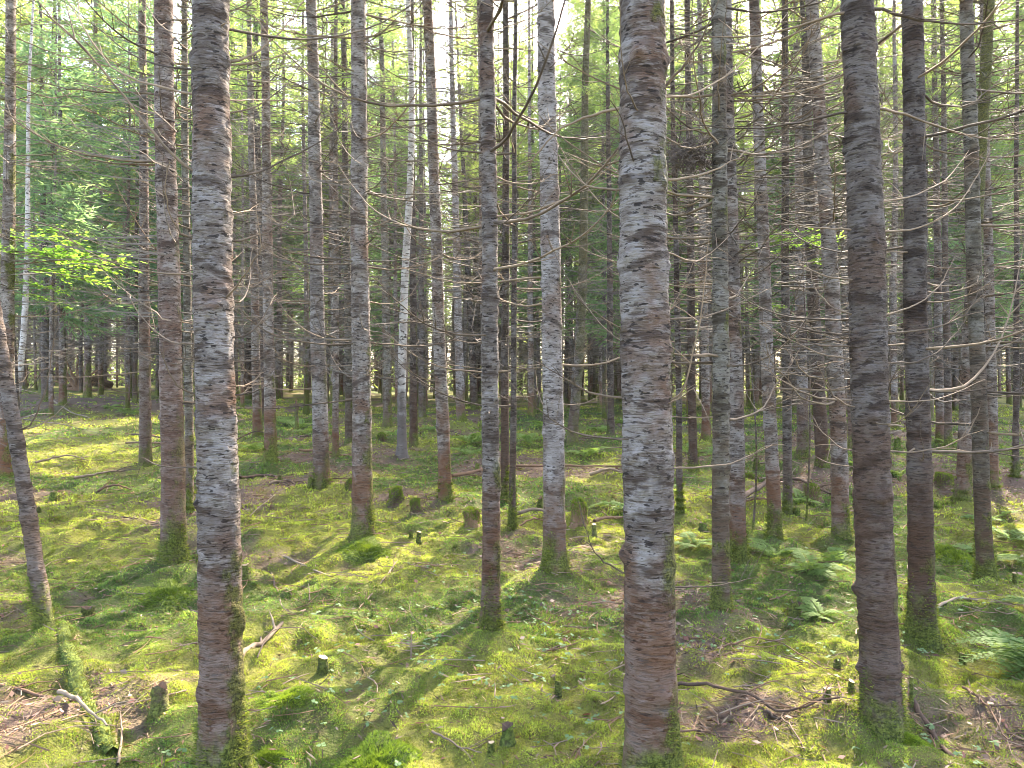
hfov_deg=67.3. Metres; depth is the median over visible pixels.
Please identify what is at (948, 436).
conifer tree
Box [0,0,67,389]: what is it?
conifer tree
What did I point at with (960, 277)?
conifer tree
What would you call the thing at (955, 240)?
conifer tree
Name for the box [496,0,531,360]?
conifer tree
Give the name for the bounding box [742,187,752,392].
broadleaf tree
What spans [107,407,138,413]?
fern
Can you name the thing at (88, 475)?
fallen branch
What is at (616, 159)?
conifer tree
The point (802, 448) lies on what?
conifer tree
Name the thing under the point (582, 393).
conifer tree
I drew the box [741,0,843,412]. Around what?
conifer tree
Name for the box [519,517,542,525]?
fallen branch
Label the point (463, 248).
conifer tree
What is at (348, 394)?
conifer tree
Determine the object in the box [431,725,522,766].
fallen branch
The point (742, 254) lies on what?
conifer tree
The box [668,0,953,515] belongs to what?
conifer tree
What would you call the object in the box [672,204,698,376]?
conifer tree
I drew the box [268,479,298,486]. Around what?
fallen branch
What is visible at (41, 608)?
leaning sapling
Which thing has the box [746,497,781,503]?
fallen branch
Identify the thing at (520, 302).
conifer tree
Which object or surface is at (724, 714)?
fallen branch
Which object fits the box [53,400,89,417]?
fallen branch
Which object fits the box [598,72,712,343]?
young spruce
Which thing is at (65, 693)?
fallen branch
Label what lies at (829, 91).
conifer tree
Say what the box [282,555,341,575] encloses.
fallen branch
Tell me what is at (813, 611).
fern
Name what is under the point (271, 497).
fallen branch
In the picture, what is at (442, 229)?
conifer tree
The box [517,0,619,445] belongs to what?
conifer tree
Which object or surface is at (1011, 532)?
fern
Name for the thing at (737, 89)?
conifer tree
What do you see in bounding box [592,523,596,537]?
stump
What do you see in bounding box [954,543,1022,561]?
fern
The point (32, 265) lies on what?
broadleaf tree
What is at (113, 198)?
young spruce
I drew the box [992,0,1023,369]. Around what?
conifer tree
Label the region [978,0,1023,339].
conifer tree
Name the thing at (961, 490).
conifer tree
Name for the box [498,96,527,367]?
conifer tree
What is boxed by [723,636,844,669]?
fallen branch
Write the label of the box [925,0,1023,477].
conifer tree
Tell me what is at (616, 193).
conifer tree
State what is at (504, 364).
conifer tree
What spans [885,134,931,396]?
conifer tree
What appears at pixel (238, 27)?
conifer tree
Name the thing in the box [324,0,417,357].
conifer tree
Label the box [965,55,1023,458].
conifer tree
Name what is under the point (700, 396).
conifer tree
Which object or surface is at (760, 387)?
conifer tree
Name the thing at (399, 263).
conifer tree
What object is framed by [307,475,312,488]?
stump
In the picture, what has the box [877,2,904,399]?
conifer tree
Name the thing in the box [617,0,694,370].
conifer tree
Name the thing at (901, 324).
conifer tree
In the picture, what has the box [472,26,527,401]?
conifer tree
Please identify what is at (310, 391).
conifer tree
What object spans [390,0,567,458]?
conifer tree
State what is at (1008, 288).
young spruce
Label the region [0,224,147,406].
broadleaf sapling
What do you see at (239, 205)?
conifer tree
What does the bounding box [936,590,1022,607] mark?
fallen branch
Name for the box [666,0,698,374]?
conifer tree
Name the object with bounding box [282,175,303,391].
conifer tree
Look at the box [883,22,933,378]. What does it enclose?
conifer tree
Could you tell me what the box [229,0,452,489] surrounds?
conifer tree
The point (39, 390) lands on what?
conifer tree
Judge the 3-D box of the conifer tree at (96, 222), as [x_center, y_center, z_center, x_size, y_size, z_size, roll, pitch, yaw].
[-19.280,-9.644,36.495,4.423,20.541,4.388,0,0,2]
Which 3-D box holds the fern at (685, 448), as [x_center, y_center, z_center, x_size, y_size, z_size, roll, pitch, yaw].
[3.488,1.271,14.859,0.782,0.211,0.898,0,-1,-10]
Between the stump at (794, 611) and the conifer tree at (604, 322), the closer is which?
the stump at (794, 611)
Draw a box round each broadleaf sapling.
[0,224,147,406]
[741,285,785,529]
[751,228,844,520]
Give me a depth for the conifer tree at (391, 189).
44.02 m
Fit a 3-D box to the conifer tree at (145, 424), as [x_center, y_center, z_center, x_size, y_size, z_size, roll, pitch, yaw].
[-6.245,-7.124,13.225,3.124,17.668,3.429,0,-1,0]
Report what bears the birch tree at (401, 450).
on the ground
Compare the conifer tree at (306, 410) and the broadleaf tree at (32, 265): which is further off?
the broadleaf tree at (32, 265)
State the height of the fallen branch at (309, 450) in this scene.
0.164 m
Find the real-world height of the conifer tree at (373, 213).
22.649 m
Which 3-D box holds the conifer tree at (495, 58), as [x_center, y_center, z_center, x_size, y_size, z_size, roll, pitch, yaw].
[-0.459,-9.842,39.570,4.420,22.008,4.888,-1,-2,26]
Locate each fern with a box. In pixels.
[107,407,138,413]
[238,443,263,450]
[276,418,311,428]
[277,416,302,422]
[294,426,311,434]
[385,430,407,434]
[419,424,435,430]
[450,447,481,453]
[452,433,481,442]
[516,433,542,443]
[528,420,565,426]
[567,446,610,455]
[587,425,619,432]
[588,500,675,513]
[673,443,708,452]
[674,530,711,549]
[698,443,748,457]
[747,538,802,557]
[781,488,825,508]
[784,550,852,580]
[796,596,844,621]
[816,547,855,563]
[890,469,906,477]
[951,627,1023,680]
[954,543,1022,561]
[960,510,1022,523]
[992,526,1023,540]
[994,594,1023,603]
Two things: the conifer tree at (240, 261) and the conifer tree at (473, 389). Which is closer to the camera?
the conifer tree at (473, 389)
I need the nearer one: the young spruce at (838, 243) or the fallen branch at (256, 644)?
the fallen branch at (256, 644)
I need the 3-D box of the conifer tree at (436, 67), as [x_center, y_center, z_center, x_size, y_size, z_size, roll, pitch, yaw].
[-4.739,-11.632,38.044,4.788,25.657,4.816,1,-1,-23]
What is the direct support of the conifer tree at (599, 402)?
on the ground
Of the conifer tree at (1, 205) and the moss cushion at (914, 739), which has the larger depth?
the conifer tree at (1, 205)
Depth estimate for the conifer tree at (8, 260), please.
11.14 m
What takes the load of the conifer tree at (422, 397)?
on the ground
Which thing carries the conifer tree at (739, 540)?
on the ground
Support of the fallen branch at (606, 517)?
on the ground
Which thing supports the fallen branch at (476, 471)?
on the ground
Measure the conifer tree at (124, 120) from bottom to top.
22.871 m
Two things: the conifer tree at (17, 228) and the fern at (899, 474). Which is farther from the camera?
the conifer tree at (17, 228)
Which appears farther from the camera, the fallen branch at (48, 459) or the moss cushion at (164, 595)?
the fallen branch at (48, 459)
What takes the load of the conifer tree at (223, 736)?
on the ground
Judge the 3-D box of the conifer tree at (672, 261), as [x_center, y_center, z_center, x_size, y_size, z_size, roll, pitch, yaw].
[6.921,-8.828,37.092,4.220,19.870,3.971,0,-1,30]
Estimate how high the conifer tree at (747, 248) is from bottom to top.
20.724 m
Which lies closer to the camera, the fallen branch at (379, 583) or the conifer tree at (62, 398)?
the fallen branch at (379, 583)
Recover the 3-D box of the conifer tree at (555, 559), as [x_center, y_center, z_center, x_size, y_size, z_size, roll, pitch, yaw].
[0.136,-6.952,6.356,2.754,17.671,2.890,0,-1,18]
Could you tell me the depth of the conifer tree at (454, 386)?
51.36 m
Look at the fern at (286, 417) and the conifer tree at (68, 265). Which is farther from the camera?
the conifer tree at (68, 265)
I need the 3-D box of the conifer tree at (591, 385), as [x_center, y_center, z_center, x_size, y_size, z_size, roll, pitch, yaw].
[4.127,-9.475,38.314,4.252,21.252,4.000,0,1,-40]
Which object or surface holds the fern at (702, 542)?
on the ground
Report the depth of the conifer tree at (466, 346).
30.69 m
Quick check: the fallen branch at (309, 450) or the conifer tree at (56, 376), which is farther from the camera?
the conifer tree at (56, 376)
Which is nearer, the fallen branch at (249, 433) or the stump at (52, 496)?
the stump at (52, 496)
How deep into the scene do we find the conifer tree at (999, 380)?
44.41 m
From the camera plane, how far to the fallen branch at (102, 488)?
10.76 m
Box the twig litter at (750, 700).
[0,428,1023,767]
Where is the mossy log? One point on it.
(76, 682)
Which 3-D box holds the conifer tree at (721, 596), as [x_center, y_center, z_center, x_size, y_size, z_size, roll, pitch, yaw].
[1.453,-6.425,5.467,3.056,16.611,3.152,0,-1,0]
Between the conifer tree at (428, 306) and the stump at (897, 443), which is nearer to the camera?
the stump at (897, 443)
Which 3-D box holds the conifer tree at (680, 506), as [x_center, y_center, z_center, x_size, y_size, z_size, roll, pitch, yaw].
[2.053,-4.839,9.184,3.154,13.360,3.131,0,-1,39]
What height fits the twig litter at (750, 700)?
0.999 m
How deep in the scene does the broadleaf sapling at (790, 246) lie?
9.22 m
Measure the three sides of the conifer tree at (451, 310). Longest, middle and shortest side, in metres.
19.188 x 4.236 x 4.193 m
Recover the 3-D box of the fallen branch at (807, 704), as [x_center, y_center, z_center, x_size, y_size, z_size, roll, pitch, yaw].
[1.249,1.546,3.911,0.260,0.243,0.959,0,-1,-32]
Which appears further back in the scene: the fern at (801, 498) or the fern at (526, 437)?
the fern at (526, 437)
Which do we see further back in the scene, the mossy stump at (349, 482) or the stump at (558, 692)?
the mossy stump at (349, 482)
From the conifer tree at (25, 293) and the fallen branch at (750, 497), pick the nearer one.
the conifer tree at (25, 293)
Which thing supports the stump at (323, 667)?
on the ground
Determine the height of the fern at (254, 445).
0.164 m
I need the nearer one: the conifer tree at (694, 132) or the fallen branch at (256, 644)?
the fallen branch at (256, 644)
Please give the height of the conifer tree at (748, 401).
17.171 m
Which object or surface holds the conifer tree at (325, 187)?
on the ground
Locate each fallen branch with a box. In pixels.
[35,454,88,463]
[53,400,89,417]
[56,689,137,726]
[74,465,138,478]
[97,476,131,491]
[116,691,147,765]
[125,442,159,443]
[237,428,263,439]
[239,474,295,486]
[243,609,305,655]
[249,479,307,516]
[257,621,320,657]
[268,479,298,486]
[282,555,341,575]
[299,449,351,455]
[333,474,377,481]
[348,562,395,607]
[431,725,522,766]
[451,464,621,477]
[517,508,542,514]
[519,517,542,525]
[589,468,622,475]
[593,510,622,522]
[678,678,839,711]
[680,708,756,738]
[709,493,762,500]
[718,701,777,718]
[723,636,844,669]
[745,477,830,497]
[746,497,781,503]
[766,709,805,750]
[902,684,986,767]
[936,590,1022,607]
[961,686,1023,739]
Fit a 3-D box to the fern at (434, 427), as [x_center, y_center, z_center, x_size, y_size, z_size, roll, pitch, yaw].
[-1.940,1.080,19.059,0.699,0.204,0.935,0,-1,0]
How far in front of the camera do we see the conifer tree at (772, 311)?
45.11 m
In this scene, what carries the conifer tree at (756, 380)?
on the ground
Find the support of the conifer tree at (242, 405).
on the ground
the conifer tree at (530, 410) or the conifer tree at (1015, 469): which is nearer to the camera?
the conifer tree at (1015, 469)
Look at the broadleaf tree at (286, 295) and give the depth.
48.01 m
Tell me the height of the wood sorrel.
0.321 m
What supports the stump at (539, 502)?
on the ground
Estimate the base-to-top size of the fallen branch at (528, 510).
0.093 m
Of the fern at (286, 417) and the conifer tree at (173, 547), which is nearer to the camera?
the conifer tree at (173, 547)
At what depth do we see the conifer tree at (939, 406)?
15.53 m
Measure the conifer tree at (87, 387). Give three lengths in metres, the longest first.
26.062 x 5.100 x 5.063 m
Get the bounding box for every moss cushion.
[133,576,197,613]
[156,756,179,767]
[249,684,317,712]
[253,744,291,767]
[321,729,422,767]
[332,535,390,566]
[876,731,940,750]
[935,544,975,573]
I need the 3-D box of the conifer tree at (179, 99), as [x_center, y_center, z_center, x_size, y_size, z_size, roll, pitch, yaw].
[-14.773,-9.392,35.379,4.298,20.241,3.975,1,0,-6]
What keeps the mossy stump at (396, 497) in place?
on the ground
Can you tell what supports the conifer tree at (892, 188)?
on the ground
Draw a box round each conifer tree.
[0,0,47,351]
[0,0,57,339]
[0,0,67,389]
[0,0,70,388]
[0,0,71,390]
[0,0,107,401]
[0,0,145,477]
[0,0,362,566]
[0,1,31,344]
[0,8,86,392]
[0,45,39,345]
[0,83,114,446]
[0,101,23,274]
[0,109,35,355]
[15,0,120,405]
[15,2,96,398]
[15,147,57,387]
[16,0,152,397]
[21,0,346,513]
[27,206,96,365]
[28,37,83,386]
[31,0,248,466]
[31,0,419,767]
[35,70,83,358]
[54,3,122,371]
[54,36,85,383]
[56,0,138,390]
[58,2,138,394]
[65,125,114,386]
[66,44,117,367]
[67,68,131,389]
[74,120,123,371]
[84,0,174,397]
[84,5,156,371]
[92,222,124,387]
[101,0,180,402]
[108,0,156,355]
[111,8,181,392]
[119,0,192,395]
[120,82,155,360]
[150,2,193,345]
[150,6,194,387]
[173,0,283,352]
[174,0,293,400]
[174,0,350,463]
[176,3,245,287]
[177,0,326,421]
[178,0,308,435]
[180,2,301,409]
[187,0,533,541]
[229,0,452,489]
[234,20,246,326]
[235,0,287,399]
[236,1,329,399]
[236,147,250,359]
[237,0,429,457]
[237,163,287,394]
[238,0,310,369]
[243,0,350,414]
[246,1,309,388]
[254,0,688,631]
[271,82,299,373]
[273,0,417,444]
[274,19,342,366]
[276,0,390,414]
[282,112,329,392]
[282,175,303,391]
[285,98,341,376]
[290,0,376,399]
[296,3,349,396]
[308,3,379,404]
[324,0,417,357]
[325,0,568,502]
[325,2,380,369]
[325,17,393,372]
[326,0,447,427]
[327,176,369,394]
[342,0,478,446]
[348,1,449,413]
[366,1,428,401]
[367,0,615,530]
[368,1,428,395]
[368,26,417,373]
[368,208,398,392]
[369,146,407,390]
[371,1,444,399]
[371,188,429,365]
[372,0,453,360]
[373,0,470,417]
[373,84,429,377]
[377,0,619,502]
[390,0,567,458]
[391,15,453,400]
[391,19,477,408]
[398,0,509,421]
[399,0,697,575]
[415,0,524,405]
[425,56,462,356]
[426,16,501,387]
[426,100,452,365]
[427,0,499,377]
[427,0,510,410]
[427,238,454,397]
[429,0,511,406]
[429,210,455,394]
[442,19,499,391]
[445,249,472,374]
[446,17,510,397]
[449,115,478,325]
[472,1,537,350]
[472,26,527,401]
[472,90,523,395]
[477,0,578,416]
[478,0,541,364]
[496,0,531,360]
[496,0,576,413]
[497,84,587,408]
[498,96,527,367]
[500,226,538,378]
[501,0,786,767]
[509,53,541,395]
[509,140,574,378]
[510,9,540,397]
[510,195,573,399]
[514,0,845,612]
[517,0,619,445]
[517,22,541,391]
[518,44,566,377]
[519,0,598,401]
[535,0,670,412]
[535,1,598,407]
[538,0,670,418]
[556,0,685,435]
[559,0,822,514]
[560,0,690,329]
[561,0,929,564]
[561,13,613,399]
[562,93,615,396]
[563,0,616,399]
[564,22,615,397]
[574,0,616,366]
[578,0,672,401]
[582,0,805,472]
[584,0,678,377]
[590,38,671,352]
[600,0,963,541]
[616,0,712,413]
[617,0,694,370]
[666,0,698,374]
[666,0,754,419]
[666,0,779,441]
[666,67,696,378]
[667,0,769,411]
[667,0,1021,540]
[667,11,711,379]
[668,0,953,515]
[671,0,753,352]
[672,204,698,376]
[673,83,712,398]
[681,0,1023,744]
[684,105,780,375]
[696,0,778,372]
[708,0,793,407]
[711,17,766,354]
[712,5,779,406]
[733,0,902,468]
[736,0,902,459]
[738,0,842,385]
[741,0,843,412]
[741,78,779,398]
[742,36,780,397]
[747,0,842,403]
[747,0,890,417]
[748,54,779,396]
[772,0,939,448]
[780,0,1023,656]
[789,0,902,414]
[809,19,889,356]
[810,1,841,375]
[810,4,843,401]
[828,0,928,326]
[829,0,928,347]
[838,0,963,429]
[840,0,1023,581]
[845,0,1023,501]
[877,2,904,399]
[878,6,994,420]
[880,0,1023,442]
[880,0,1023,449]
[881,0,1023,490]
[882,0,962,366]
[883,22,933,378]
[884,2,902,367]
[885,16,932,360]
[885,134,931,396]
[886,0,1022,410]
[887,78,899,395]
[887,107,933,399]
[887,223,901,398]
[888,0,964,404]
[897,3,1012,404]
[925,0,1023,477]
[925,1,1023,337]
[927,0,1023,349]
[927,96,1022,379]
[928,29,997,377]
[929,162,934,396]
[933,222,962,384]
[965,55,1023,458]
[975,0,1023,380]
[975,41,1023,193]
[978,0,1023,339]
[978,8,1012,397]
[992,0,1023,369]
[996,100,1023,404]
[997,5,1023,369]
[997,192,1013,395]
[998,9,1023,316]
[999,9,1023,398]
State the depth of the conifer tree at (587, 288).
40.36 m
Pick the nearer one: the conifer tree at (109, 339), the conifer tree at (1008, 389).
the conifer tree at (1008, 389)
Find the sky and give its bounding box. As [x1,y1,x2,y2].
[0,0,1020,387]
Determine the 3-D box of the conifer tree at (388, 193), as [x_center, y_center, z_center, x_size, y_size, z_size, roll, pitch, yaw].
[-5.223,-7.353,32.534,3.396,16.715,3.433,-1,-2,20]
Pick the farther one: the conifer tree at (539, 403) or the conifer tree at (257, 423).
the conifer tree at (539, 403)
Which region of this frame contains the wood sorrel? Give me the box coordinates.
[162,513,1007,767]
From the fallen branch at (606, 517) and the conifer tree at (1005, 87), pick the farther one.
the conifer tree at (1005, 87)
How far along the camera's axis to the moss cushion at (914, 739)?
3.41 m
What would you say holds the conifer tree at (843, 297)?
on the ground
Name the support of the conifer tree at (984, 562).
on the ground
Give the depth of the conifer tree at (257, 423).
17.00 m
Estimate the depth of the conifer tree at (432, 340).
41.35 m
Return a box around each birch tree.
[15,1,57,409]
[373,0,467,458]
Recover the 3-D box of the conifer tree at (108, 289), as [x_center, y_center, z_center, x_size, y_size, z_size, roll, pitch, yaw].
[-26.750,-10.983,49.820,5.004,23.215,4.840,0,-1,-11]
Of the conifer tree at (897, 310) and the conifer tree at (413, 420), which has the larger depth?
the conifer tree at (897, 310)
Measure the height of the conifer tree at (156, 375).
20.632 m
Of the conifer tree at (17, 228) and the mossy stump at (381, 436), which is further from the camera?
the conifer tree at (17, 228)
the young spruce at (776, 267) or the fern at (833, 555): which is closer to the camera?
the fern at (833, 555)
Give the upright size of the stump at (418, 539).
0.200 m
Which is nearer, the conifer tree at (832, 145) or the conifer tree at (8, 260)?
the conifer tree at (8, 260)
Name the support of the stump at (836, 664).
on the ground
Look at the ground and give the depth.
5.44 m
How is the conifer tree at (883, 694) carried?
on the ground
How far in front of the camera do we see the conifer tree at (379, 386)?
49.05 m
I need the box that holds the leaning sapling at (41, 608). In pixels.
[0,300,69,629]
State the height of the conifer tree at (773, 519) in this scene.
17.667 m
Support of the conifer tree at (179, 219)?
on the ground
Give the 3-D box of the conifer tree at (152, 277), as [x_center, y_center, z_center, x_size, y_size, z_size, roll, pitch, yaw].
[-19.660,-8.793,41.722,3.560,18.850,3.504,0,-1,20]
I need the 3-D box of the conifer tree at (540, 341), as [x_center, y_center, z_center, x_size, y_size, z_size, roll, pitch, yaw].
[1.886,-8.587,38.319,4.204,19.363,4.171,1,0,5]
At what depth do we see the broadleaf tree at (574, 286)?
45.96 m
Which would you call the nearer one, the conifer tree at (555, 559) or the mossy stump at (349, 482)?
the conifer tree at (555, 559)
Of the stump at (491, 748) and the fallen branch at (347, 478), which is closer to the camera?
the stump at (491, 748)
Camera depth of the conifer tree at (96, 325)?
47.50 m
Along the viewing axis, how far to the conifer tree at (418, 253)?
36.60 m
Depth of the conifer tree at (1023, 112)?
7.74 m
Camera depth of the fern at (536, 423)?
19.39 m
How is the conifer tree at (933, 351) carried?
on the ground
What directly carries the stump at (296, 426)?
on the ground
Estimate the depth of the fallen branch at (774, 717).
3.61 m
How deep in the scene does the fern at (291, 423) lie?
20.00 m
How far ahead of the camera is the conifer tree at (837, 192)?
30.98 m
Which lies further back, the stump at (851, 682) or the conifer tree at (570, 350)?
the conifer tree at (570, 350)
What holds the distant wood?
on the ground
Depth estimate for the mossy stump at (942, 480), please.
10.53 m
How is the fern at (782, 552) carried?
on the ground
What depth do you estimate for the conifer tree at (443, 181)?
45.81 m
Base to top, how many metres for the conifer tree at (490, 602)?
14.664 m
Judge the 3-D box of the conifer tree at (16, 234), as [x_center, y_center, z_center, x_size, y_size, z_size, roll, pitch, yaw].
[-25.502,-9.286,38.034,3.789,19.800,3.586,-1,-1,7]
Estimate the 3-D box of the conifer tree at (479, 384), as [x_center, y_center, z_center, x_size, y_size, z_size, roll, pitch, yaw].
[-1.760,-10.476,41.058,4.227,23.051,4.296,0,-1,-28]
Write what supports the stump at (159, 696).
on the ground
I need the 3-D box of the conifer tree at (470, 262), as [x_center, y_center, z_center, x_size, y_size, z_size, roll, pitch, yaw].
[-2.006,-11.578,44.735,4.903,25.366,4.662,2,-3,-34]
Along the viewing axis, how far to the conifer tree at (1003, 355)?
49.04 m
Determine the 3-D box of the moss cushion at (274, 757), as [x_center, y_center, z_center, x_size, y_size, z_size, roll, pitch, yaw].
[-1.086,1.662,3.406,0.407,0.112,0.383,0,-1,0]
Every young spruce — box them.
[0,0,138,416]
[30,0,193,409]
[120,51,249,341]
[236,116,330,398]
[339,111,431,359]
[498,35,618,345]
[573,77,696,364]
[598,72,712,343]
[740,79,845,351]
[771,86,889,344]
[887,0,1023,343]
[942,31,1023,407]
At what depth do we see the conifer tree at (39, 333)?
43.41 m
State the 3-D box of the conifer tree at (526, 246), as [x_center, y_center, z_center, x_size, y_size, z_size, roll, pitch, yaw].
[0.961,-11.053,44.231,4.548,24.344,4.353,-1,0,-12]
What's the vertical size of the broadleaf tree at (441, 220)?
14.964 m
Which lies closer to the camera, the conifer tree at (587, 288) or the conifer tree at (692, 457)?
the conifer tree at (692, 457)
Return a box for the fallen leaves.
[0,415,1023,767]
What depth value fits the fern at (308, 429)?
18.38 m
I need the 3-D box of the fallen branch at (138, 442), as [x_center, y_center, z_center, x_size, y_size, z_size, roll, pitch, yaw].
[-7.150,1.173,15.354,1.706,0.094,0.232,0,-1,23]
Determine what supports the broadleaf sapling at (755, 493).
on the ground
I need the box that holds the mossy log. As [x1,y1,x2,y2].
[55,621,122,754]
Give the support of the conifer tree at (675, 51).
on the ground
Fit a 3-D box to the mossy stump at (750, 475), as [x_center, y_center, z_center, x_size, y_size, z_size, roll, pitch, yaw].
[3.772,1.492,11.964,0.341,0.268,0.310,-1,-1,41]
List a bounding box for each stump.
[36,506,41,513]
[48,491,57,502]
[53,355,113,391]
[79,605,95,622]
[146,681,169,721]
[242,564,248,579]
[294,398,299,430]
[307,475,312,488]
[317,655,328,675]
[343,478,351,490]
[376,431,388,442]
[386,485,404,507]
[408,530,412,538]
[409,497,421,514]
[416,531,421,544]
[462,506,480,527]
[474,462,479,469]
[486,741,494,757]
[499,721,516,747]
[536,496,542,508]
[554,681,562,698]
[568,497,589,528]
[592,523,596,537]
[698,522,707,532]
[745,472,760,480]
[753,458,759,470]
[789,600,801,617]
[794,506,800,516]
[803,482,823,506]
[822,687,831,705]
[833,659,840,671]
[847,679,855,693]
[892,436,901,452]
[909,677,913,707]
[933,471,953,490]
[959,652,966,664]
[1012,572,1016,583]
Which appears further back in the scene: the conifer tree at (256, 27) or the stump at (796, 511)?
the conifer tree at (256, 27)
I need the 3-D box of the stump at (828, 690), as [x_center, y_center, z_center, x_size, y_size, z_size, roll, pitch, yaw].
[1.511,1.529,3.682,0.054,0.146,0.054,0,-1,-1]
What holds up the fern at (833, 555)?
on the ground
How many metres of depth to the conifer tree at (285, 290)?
46.62 m
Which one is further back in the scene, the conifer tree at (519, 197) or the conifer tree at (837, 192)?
the conifer tree at (519, 197)
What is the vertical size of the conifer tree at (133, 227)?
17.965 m
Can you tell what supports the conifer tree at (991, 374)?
on the ground
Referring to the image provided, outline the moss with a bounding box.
[0,390,1023,767]
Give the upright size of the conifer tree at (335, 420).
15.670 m
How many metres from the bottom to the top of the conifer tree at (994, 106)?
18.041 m
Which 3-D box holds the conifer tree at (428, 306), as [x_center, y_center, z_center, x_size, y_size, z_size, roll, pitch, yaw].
[-3.214,-9.095,28.850,4.208,20.658,4.236,-2,-2,41]
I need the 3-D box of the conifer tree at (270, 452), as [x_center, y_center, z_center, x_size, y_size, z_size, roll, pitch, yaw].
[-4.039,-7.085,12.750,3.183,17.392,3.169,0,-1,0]
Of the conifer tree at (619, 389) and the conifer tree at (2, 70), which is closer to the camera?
the conifer tree at (2, 70)
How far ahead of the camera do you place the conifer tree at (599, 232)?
28.26 m
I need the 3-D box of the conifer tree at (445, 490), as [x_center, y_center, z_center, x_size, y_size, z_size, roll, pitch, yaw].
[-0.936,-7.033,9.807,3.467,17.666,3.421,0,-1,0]
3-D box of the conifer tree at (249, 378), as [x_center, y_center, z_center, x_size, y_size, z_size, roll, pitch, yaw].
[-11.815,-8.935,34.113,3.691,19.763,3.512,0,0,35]
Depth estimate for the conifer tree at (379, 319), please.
46.41 m
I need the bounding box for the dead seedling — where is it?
[395,632,425,659]
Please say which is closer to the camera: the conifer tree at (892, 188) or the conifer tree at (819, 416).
the conifer tree at (819, 416)
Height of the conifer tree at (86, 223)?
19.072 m
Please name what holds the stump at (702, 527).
on the ground
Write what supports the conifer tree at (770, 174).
on the ground
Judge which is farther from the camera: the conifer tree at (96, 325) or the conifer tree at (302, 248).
the conifer tree at (96, 325)
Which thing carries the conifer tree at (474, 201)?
on the ground
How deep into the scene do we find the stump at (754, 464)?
12.69 m
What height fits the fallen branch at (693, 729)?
0.059 m
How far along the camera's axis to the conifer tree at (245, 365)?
36.81 m
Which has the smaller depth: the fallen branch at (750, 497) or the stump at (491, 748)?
the stump at (491, 748)
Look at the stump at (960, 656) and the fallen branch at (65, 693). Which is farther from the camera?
the stump at (960, 656)
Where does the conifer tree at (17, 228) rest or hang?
on the ground
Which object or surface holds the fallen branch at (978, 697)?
on the ground
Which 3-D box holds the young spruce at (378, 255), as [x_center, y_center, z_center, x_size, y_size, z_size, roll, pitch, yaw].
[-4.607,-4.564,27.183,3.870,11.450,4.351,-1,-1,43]
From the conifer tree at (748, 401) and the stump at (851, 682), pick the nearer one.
the stump at (851, 682)
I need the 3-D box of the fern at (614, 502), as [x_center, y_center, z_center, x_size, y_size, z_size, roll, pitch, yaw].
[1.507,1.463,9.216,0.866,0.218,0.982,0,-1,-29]
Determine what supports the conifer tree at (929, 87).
on the ground
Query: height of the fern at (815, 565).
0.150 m
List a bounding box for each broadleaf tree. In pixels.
[0,103,72,350]
[1,51,127,392]
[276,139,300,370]
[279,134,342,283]
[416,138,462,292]
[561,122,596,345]
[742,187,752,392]
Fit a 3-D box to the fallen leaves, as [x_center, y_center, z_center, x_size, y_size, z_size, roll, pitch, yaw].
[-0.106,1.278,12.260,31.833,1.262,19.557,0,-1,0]
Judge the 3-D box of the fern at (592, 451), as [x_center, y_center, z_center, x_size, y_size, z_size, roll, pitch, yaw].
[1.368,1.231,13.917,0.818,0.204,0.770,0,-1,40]
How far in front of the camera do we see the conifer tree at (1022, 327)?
40.31 m
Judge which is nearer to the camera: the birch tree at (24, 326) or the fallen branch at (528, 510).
the fallen branch at (528, 510)
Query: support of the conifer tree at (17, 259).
on the ground
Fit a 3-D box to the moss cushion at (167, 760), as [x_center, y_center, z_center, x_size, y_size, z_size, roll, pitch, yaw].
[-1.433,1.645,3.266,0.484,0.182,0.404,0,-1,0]
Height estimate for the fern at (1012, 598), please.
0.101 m
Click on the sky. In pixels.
(556, 2)
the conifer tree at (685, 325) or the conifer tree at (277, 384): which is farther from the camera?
the conifer tree at (685, 325)
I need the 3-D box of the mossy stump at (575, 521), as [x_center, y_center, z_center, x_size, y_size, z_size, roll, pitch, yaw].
[0.741,1.426,8.491,0.306,0.369,0.296,0,-1,0]
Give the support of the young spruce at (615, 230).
on the ground
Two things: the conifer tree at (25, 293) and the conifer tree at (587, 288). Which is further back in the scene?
the conifer tree at (587, 288)
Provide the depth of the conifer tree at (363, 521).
7.85 m
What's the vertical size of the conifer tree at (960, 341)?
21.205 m
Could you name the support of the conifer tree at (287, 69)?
on the ground
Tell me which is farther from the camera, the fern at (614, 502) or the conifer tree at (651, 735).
the fern at (614, 502)
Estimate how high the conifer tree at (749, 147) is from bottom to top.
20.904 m
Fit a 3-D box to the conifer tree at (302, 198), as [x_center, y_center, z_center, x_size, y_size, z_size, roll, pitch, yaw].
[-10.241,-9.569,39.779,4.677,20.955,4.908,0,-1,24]
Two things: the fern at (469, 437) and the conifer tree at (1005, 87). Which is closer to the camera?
the fern at (469, 437)
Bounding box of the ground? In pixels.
[0,386,1023,767]
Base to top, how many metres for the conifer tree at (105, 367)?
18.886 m
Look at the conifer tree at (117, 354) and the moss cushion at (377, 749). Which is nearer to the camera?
the moss cushion at (377, 749)
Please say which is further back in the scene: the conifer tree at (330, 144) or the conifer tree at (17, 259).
the conifer tree at (17, 259)
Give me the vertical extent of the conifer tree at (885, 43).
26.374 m
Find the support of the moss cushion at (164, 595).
on the ground
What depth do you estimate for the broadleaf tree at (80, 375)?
33.92 m
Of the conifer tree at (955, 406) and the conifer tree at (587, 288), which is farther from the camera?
the conifer tree at (587, 288)
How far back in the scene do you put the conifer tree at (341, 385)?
42.92 m
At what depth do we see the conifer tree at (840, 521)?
7.96 m
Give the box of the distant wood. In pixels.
[15,79,1013,395]

